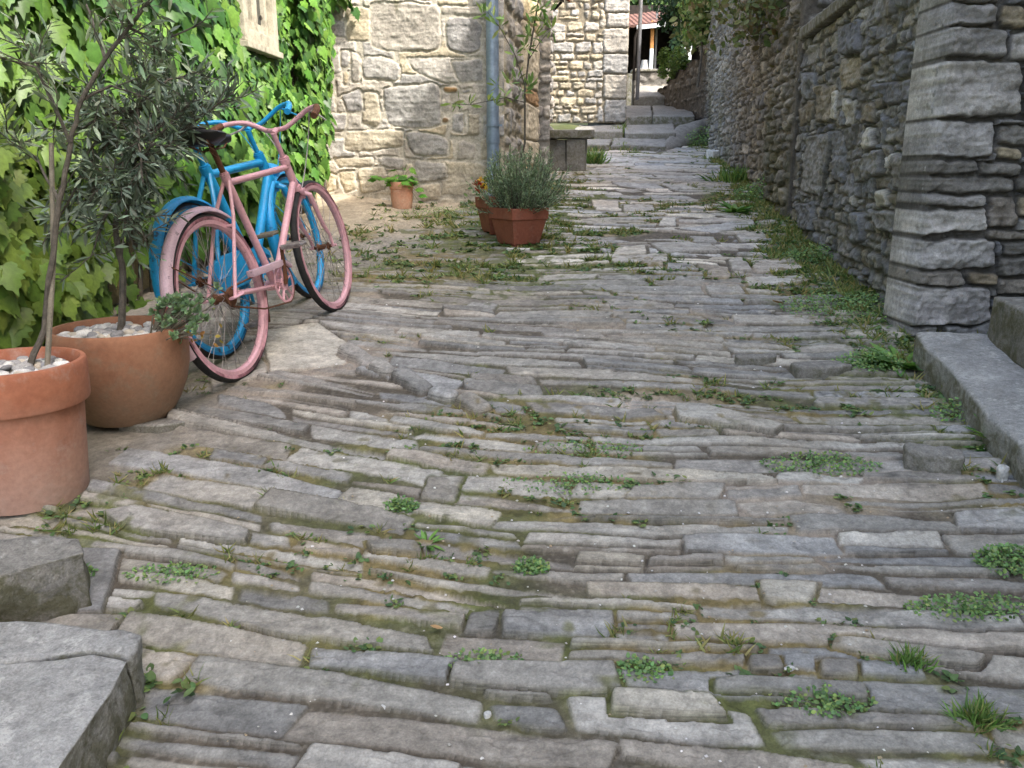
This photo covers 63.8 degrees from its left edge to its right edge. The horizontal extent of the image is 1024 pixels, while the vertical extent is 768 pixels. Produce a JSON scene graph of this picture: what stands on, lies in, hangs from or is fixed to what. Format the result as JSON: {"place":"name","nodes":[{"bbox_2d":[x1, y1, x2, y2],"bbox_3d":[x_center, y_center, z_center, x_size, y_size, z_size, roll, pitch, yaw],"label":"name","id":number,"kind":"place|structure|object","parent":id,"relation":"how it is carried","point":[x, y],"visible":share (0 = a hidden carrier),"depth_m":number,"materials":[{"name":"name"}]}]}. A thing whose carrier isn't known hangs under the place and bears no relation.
{"place":"outdoors","nodes":[
{"label":"outdoors","id":0,"kind":"place"},
{"bbox_2d":[0,146,1023,767],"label":"lane","id":1,"kind":"structure","parent":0,"point":[894,550],"depth_m":2.25,"materials":[{"name":"stone"}]},
{"bbox_2d":[0,346,90,515],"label":"plant pot","id":2,"kind":"object","parent":1,"relation":"on","point":[44,461],"visible":0.94,"depth_m":2.31,"materials":[{"name":"orange ceramic"}]},
{"bbox_2d":[44,142,56,365],"bbox_3d":[-1.360,-0.371,2.423,0.021,0.660,0.268,-2,15,-6],"label":"cane","id":3,"kind":"object","parent":2,"relation":"in","point":[49,327],"visible":0.71,"depth_m":2.42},
{"bbox_2d":[0,0,224,364],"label":"olive tree","id":4,"kind":"object","parent":2,"relation":"in","point":[39,51],"visible":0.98,"depth_m":2.44,"materials":[{"name":"green plant"}]},
{"bbox_2d":[0,536,91,621],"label":"stone block","id":5,"kind":"structure","parent":1,"relation":"on","point":[44,578],"depth_m":1.86,"materials":[{"name":"grey stone"}]},
{"bbox_2d":[0,621,145,767],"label":"stone step","id":6,"kind":"object","parent":1,"relation":"on","point":[71,696],"visible":0.94,"depth_m":1.50,"materials":[{"name":"grey stone"}]},
{"bbox_2d":[86,562,98,576],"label":"weed clump","id":7,"kind":"object","parent":1,"relation":"on","point":[90,567],"visible":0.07,"depth_m":2.04,"materials":[{"name":"green plant"}]},
{"bbox_2d":[52,315,189,427],"bbox_3d":[-1.411,-0.046,2.988,0.464,0.337,0.464,0,15,0],"label":"plant pot","id":8,"kind":"object","parent":1,"relation":"on","point":[138,372],"visible":0.91,"depth_m":2.84,"materials":[{"name":"brown ceramic"}]},
{"bbox_2d":[17,22,265,330],"bbox_3d":[-1.344,-0.762,3.012,0.872,1.152,0.684,-6,16,-21],"label":"olive tree","id":9,"kind":"object","parent":8,"relation":"in","point":[132,171],"visible":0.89,"depth_m":2.96,"materials":[{"name":"green plant"}]},
{"bbox_2d":[147,281,223,346],"bbox_3d":[-1.164,-0.242,2.905,0.276,0.220,0.233,0,15,0],"label":"sedum plant","id":10,"kind":"object","parent":8,"relation":"in","point":[178,307],"visible":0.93,"depth_m":2.90,"materials":[{"name":"green plant"}]},
{"bbox_2d":[118,418,184,433],"bbox_3d":[-1.283,0.158,2.948,0.226,0.059,0.105,0,15,0],"label":"flat stone","id":11,"kind":"object","parent":1,"relation":"on","point":[161,425],"visible":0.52,"depth_m":2.91,"materials":[{"name":"grey stone"}]},
{"bbox_2d":[121,560,219,583],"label":"weed clump","id":12,"kind":"object","parent":1,"relation":"on","point":[178,571],"visible":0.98,"depth_m":2.04,"materials":[{"name":"green plant"}]},
{"bbox_2d":[148,101,323,358],"bbox_3d":[-1.301,-0.793,4.037,0.583,1.038,1.780,-8,19,11],"label":"bicycle","id":13,"kind":"object","parent":1,"relation":"on","point":[267,215],"visible":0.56,"depth_m":3.83,"materials":[{"name":"blue paint"}]},
{"bbox_2d":[153,103,351,382],"bbox_3d":[-1.120,-0.684,3.751,0.584,1.035,1.810,-6,19,13],"label":"bicycle","id":14,"kind":"object","parent":1,"relation":"on","point":[182,231],"visible":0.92,"depth_m":3.58,"materials":[{"name":"pink paint"}]},
{"bbox_2d":[389,182,413,208],"bbox_3d":[-1.078,-1.846,8.051,0.236,0.255,0.236,0,15,0],"label":"plant pot","id":15,"kind":"object","parent":1,"relation":"on","point":[401,196],"visible":0.88,"depth_m":7.97,"materials":[{"name":"orange ceramic"}]},
{"bbox_2d":[367,164,427,202],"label":"seedling plant","id":16,"kind":"object","parent":15,"relation":"in","point":[403,179],"visible":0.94,"depth_m":7.97,"materials":[{"name":"green plant"}]},
{"bbox_2d":[382,492,420,513],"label":"weed clump","id":17,"kind":"object","parent":1,"relation":"on","point":[404,503],"visible":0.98,"depth_m":2.35,"materials":[{"name":"green plant"}]},
{"bbox_2d":[414,529,444,550],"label":"weed clump","id":18,"kind":"object","parent":1,"relation":"on","point":[424,535],"visible":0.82,"depth_m":2.19,"materials":[{"name":"green plant"}]},
{"bbox_2d":[394,206,477,216],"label":"weed clump","id":19,"kind":"object","parent":1,"relation":"on","point":[435,210],"visible":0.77,"depth_m":7.76,"materials":[{"name":"green plant"}]},
{"bbox_2d":[430,625,442,628],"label":"dry leaf","id":20,"kind":"object","parent":1,"relation":"on","point":[437,626],"visible":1,"depth_m":1.80,"materials":[{"name":"brown plant"}]},
{"bbox_2d":[440,647,523,669],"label":"weed clump","id":21,"kind":"object","parent":1,"relation":"on","point":[491,654],"visible":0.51,"depth_m":1.72,"materials":[{"name":"green plant"}]},
{"bbox_2d":[475,196,499,234],"bbox_3d":[-0.110,-1.362,6.646,0.300,0.289,0.300,-5,16,-19],"label":"square planter","id":22,"kind":"object","parent":1,"relation":"on","point":[486,223],"visible":0.4,"depth_m":6.57,"materials":[{"name":"red ceramic"}]},
{"bbox_2d":[464,170,493,202],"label":"flowering plant","id":23,"kind":"object","parent":22,"relation":"in","point":[484,185],"visible":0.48,"depth_m":6.51,"materials":[{"name":"green plant"}]},
{"bbox_2d":[440,0,557,174],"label":"oleander sapling","id":24,"kind":"object","parent":22,"relation":"in","point":[532,19],"visible":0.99,"depth_m":6.31,"materials":[{"name":"green plant"}]},
{"bbox_2d":[483,711,491,718],"bbox_3d":[-0.047,0.646,1.586,0.017,0.033,0.015,-6,16,-22],"label":"loose stone","id":25,"kind":"object","parent":1,"relation":"on","point":[487,714],"visible":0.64,"depth_m":1.58,"materials":[{"name":"white stone"}]},
{"bbox_2d":[506,248,530,250],"bbox_3d":[0.051,-0.986,6.082,0.184,0.044,0.082,1,15,3],"label":"flat stone","id":26,"kind":"object","parent":1,"relation":"on","point":[508,249],"visible":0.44,"depth_m":6.04,"materials":[{"name":"grey stone"}]},
{"bbox_2d":[489,207,548,246],"bbox_3d":[0.050,-1.197,6.255,0.330,0.284,0.330,-10,18,-32],"label":"square planter","id":27,"kind":"object","parent":1,"relation":"on","point":[515,227],"visible":0.8,"depth_m":6.15,"materials":[{"name":"red ceramic"}]},
{"bbox_2d":[460,144,572,213],"bbox_3d":[0.102,-1.530,6.166,0.786,0.523,0.740,-12,19,-38],"label":"rosemary bush","id":28,"kind":"object","parent":27,"relation":"in","point":[524,188],"visible":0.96,"depth_m":6.06,"materials":[{"name":"green plant"}]},
{"bbox_2d":[36,143,1008,767],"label":"grass","id":29,"kind":"structure","parent":1,"relation":"on","point":[830,267],"depth_m":5.02,"materials":[{"name":"green plant"}]},
{"bbox_2d":[33,145,1023,767],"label":"weeds","id":30,"kind":"object","parent":1,"relation":"on","point":[149,675],"visible":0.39,"depth_m":3.27,"materials":[{"name":"green plant"}]},
{"bbox_2d":[511,555,549,575],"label":"weed clump","id":31,"kind":"object","parent":1,"relation":"on","point":[530,565],"visible":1,"depth_m":2.05,"materials":[{"name":"green plant"}]},
{"bbox_2d":[549,129,594,170],"bbox_3d":[0.702,-3.259,11.649,0.881,0.647,0.478,0,15,0],"label":"stone bench","id":32,"kind":"object","parent":1,"relation":"on","point":[570,150],"visible":0.59,"depth_m":11.48,"materials":[{"name":"grey stone"}]},
{"bbox_2d":[503,471,658,496],"bbox_3d":[0.212,0.296,2.494,0.481,0.042,0.158,0,20,0],"label":"weed clump","id":33,"kind":"object","parent":1,"relation":"on","point":[576,480],"visible":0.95,"depth_m":2.49,"materials":[{"name":"green plant"}]},
{"bbox_2d":[523,439,642,458],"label":"weed clump","id":34,"kind":"object","parent":1,"relation":"on","point":[608,448],"visible":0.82,"depth_m":2.72,"materials":[{"name":"green plant"}]},
{"bbox_2d":[586,147,613,163],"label":"weed clump","id":35,"kind":"object","parent":1,"relation":"on","point":[595,158],"visible":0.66,"depth_m":12.58,"materials":[{"name":"green plant"}]},
{"bbox_2d":[227,266,1003,767],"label":"grit","id":36,"kind":"object","parent":1,"relation":"on","point":[621,578],"visible":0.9,"depth_m":1.97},
{"bbox_2d":[616,652,674,682],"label":"weed clump","id":37,"kind":"object","parent":1,"relation":"on","point":[644,667],"visible":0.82,"depth_m":1.68,"materials":[{"name":"green plant"}]},
{"bbox_2d":[685,126,710,145],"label":"weed clump","id":38,"kind":"object","parent":1,"relation":"on","point":[700,139],"visible":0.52,"depth_m":16.40,"materials":[{"name":"green plant"}]},
{"bbox_2d":[706,149,719,158],"bbox_3d":[3.298,-3.754,13.503,0.181,0.197,0.229,-7,16,-24],"label":"loose stone","id":39,"kind":"object","parent":1,"relation":"on","point":[713,152],"visible":0.73,"depth_m":13.42,"materials":[{"name":"grey stone"}]},
{"bbox_2d":[698,162,750,182],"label":"weed clump","id":40,"kind":"object","parent":1,"relation":"on","point":[726,177],"visible":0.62,"depth_m":10.23,"materials":[{"name":"green plant"}]},
{"bbox_2d":[713,200,759,214],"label":"weed clump","id":41,"kind":"object","parent":1,"relation":"on","point":[742,209],"visible":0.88,"depth_m":7.75,"materials":[{"name":"green plant"}]},
{"bbox_2d":[731,174,766,200],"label":"weed clump","id":42,"kind":"object","parent":1,"relation":"on","point":[750,189],"visible":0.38,"depth_m":8.54,"materials":[{"name":"green plant"}]},
{"bbox_2d":[734,352,776,365],"bbox_3d":[1.083,-0.100,3.652,0.192,0.073,0.053,-1,15,-3],"label":"loose stone","id":43,"kind":"object","parent":1,"relation":"on","point":[755,359],"visible":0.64,"depth_m":3.63,"materials":[{"name":"grey stone"}]},
{"bbox_2d":[781,242,837,263],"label":"weed clump","id":44,"kind":"object","parent":1,"relation":"on","point":[811,251],"visible":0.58,"depth_m":5.65,"materials":[{"name":"green plant"}]},
{"bbox_2d":[789,360,851,379],"bbox_3d":[1.306,-0.050,3.490,0.245,0.087,0.134,-1,15,-6],"label":"loose stone","id":45,"kind":"object","parent":1,"relation":"on","point":[822,370],"visible":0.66,"depth_m":3.43,"materials":[{"name":"grey stone"}]},
{"bbox_2d":[759,450,882,476],"bbox_3d":[0.983,0.246,2.622,0.386,0.052,0.179,0,20,0],"label":"weed clump","id":46,"kind":"object","parent":1,"relation":"on","point":[827,459],"visible":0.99,"depth_m":2.61,"materials":[{"name":"green plant"}]},
{"bbox_2d":[768,682,877,717],"bbox_3d":[0.610,0.615,1.613,0.212,0.045,0.099,0,20,0],"label":"weed clump","id":47,"kind":"object","parent":1,"relation":"on","point":[827,704],"visible":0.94,"depth_m":1.60,"materials":[{"name":"green plant"}]},
{"bbox_2d":[779,291,886,320],"bbox_3d":[1.836,-0.439,4.417,0.805,0.122,0.509,0,20,0],"label":"weed clump","id":48,"kind":"object","parent":1,"relation":"on","point":[854,298],"visible":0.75,"depth_m":4.40,"materials":[{"name":"green plant"}]},
{"bbox_2d":[830,348,907,374],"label":"weed clump","id":49,"kind":"object","parent":1,"relation":"on","point":[859,363],"visible":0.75,"depth_m":3.51,"materials":[{"name":"green plant"}]},
{"bbox_2d":[854,342,923,376],"bbox_3d":[1.668,-0.101,3.543,0.414,0.110,0.399,0,20,0],"label":"weed clump","id":50,"kind":"object","parent":1,"relation":"on","point":[912,365],"visible":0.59,"depth_m":3.56,"materials":[{"name":"green plant"}]},
{"bbox_2d":[872,640,940,672],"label":"weed clump","id":51,"kind":"object","parent":1,"relation":"on","point":[911,660],"visible":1,"depth_m":1.72,"materials":[{"name":"green plant"}]},
{"bbox_2d":[903,442,964,474],"bbox_3d":[1.321,0.248,2.587,0.177,0.107,0.100,7,16,25],"label":"loose stone","id":52,"kind":"object","parent":1,"relation":"on","point":[935,459],"visible":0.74,"depth_m":2.56,"materials":[{"name":"grey stone"}]},
{"bbox_2d":[928,397,964,421],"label":"weed clump","id":53,"kind":"object","parent":1,"relation":"on","point":[945,406],"visible":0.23,"depth_m":2.99,"materials":[{"name":"green plant"}]},
{"bbox_2d":[903,590,1023,621],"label":"weed clump","id":54,"kind":"object","parent":1,"relation":"on","point":[966,609],"visible":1,"depth_m":1.90,"materials":[{"name":"green plant"}]},
{"bbox_2d":[912,297,1023,488],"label":"stone steps","id":55,"kind":"structure","parent":1,"relation":"on","point":[980,376],"depth_m":3.10,"materials":[{"name":"grey stone"}]},
{"bbox_2d":[962,413,986,451],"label":"weed clump","id":56,"kind":"object","parent":1,"relation":"on","point":[981,435],"visible":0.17,"depth_m":2.73,"materials":[{"name":"green plant"}]},
{"bbox_2d":[975,433,981,440],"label":"loose stone","id":57,"kind":"object","parent":1,"relation":"on","point":[977,437],"visible":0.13,"depth_m":2.76,"materials":[{"name":"grey stone"}]},
{"bbox_2d":[938,687,1019,736],"bbox_3d":[0.890,0.622,1.569,0.162,0.060,0.117,-3,15,-13],"label":"weed clump","id":58,"kind":"object","parent":1,"relation":"on","point":[981,710],"visible":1,"depth_m":1.56,"materials":[{"name":"green plant"}]},
{"bbox_2d":[970,542,1023,578],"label":"weed clump","id":59,"kind":"object","parent":1,"relation":"on","point":[994,552],"visible":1,"depth_m":2.08,"materials":[{"name":"green plant"}]},
{"bbox_2d":[996,464,1009,482],"bbox_3d":[1.493,0.282,2.512,0.038,0.080,0.034,-5,16,-17],"label":"loose stone","id":60,"kind":"object","parent":1,"relation":"on","point":[1002,473],"visible":0.74,"depth_m":2.50,"materials":[{"name":"grey stone"}]},
{"bbox_2d":[550,123,587,125],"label":"terrain","id":61,"kind":"structure","parent":0,"point":[577,124],"depth_m":24.91,"materials":[{"name":"green plant"}]},
{"bbox_2d":[16,0,329,304],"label":"plastered house","id":62,"kind":"structure","parent":61,"relation":"on","point":[259,36],"depth_m":6.23,"materials":[{"name":"beige paint"}]},
{"bbox_2d":[0,0,360,348],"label":"climbing vine","id":63,"kind":"object","parent":62,"relation":"attached to","point":[85,294],"visible":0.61,"depth_m":4.28,"materials":[{"name":"green plant"}]},
{"bbox_2d":[237,0,282,58],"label":"window","id":64,"kind":"structure","parent":62,"relation":"in","point":[259,36],"depth_m":6.33,"materials":[{"name":"beige paint"}]},
{"bbox_2d":[326,0,569,203],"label":"stone house","id":65,"kind":"structure","parent":61,"relation":"on","point":[404,70],"depth_m":8.26,"materials":[{"name":"stone"}]},
{"bbox_2d":[550,0,629,124],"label":"house","id":66,"kind":"structure","parent":61,"relation":"on","point":[589,59],"depth_m":17.02,"materials":[{"name":"beige stone"}]},
{"bbox_2d":[632,0,642,99],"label":"pole","id":67,"kind":"object","parent":66,"relation":"attached to","point":[639,31],"visible":1,"depth_m":19.13,"materials":[{"name":"grey metal"}]},
{"bbox_2d":[575,85,707,152],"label":"stone staircase","id":68,"kind":"structure","parent":61,"relation":"on","point":[654,123],"depth_m":16.93,"materials":[{"name":"grey stone"}]},
{"bbox_2d":[656,45,689,80],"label":"shrub","id":69,"kind":"object","parent":68,"relation":"on","point":[674,64],"visible":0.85,"depth_m":20.57,"materials":[{"name":"green plant"}]},
{"bbox_2d":[657,48,707,120],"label":"sloping wall","id":70,"kind":"structure","parent":68,"relation":"on","point":[681,90],"depth_m":18.85,"materials":[{"name":"stone"}]},
{"bbox_2d":[630,69,669,104],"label":"retaining wall","id":71,"kind":"structure","parent":61,"relation":"on","point":[649,77],"depth_m":22.61,"materials":[{"name":"stone"}]},
{"bbox_2d":[630,0,670,4],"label":"tree","id":72,"kind":"object","parent":61,"relation":"on","point":[634,2],"visible":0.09,"depth_m":30.76,"materials":[{"name":"green plant"}]},
{"bbox_2d":[647,0,695,55],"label":"conifer tree","id":73,"kind":"object","parent":61,"relation":"on","point":[670,11],"visible":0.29,"depth_m":22.95,"materials":[{"name":"plant"}]},
{"bbox_2d":[698,0,834,217],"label":"garden wall","id":74,"kind":"structure","parent":61,"relation":"on","point":[752,107],"depth_m":8.95,"materials":[{"name":"grey stone"}]},
{"bbox_2d":[669,0,786,67],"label":"shrub","id":75,"kind":"object","parent":74,"relation":"on","point":[749,22],"visible":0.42,"depth_m":8.97,"materials":[{"name":"green plant"}]},
{"bbox_2d":[792,0,1023,336],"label":"stone wall","id":76,"kind":"structure","parent":61,"relation":"on","point":[908,203],"depth_m":3.90,"materials":[{"name":"grey stone"}]},
{"bbox_2d":[551,124,623,139],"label":"bank","id":77,"kind":"structure","parent":0,"point":[562,127],"depth_m":17.07,"materials":[{"name":"green plant"}]},
{"bbox_2d":[589,122,636,151],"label":"bank grass","id":78,"kind":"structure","parent":0,"point":[623,128],"depth_m":15.03,"materials":[{"name":"green plant"}]},
{"bbox_2d":[626,5,699,105],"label":"house","id":79,"kind":"structure","parent":0,"point":[654,40],"depth_m":27.07,"materials":[{"name":"paint"}]},
{"bbox_2d":[675,0,711,86],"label":"tree","id":80,"kind":"object","parent":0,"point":[698,29],"visible":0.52,"depth_m":17.04,"materials":[{"name":"plant"}]}
]}

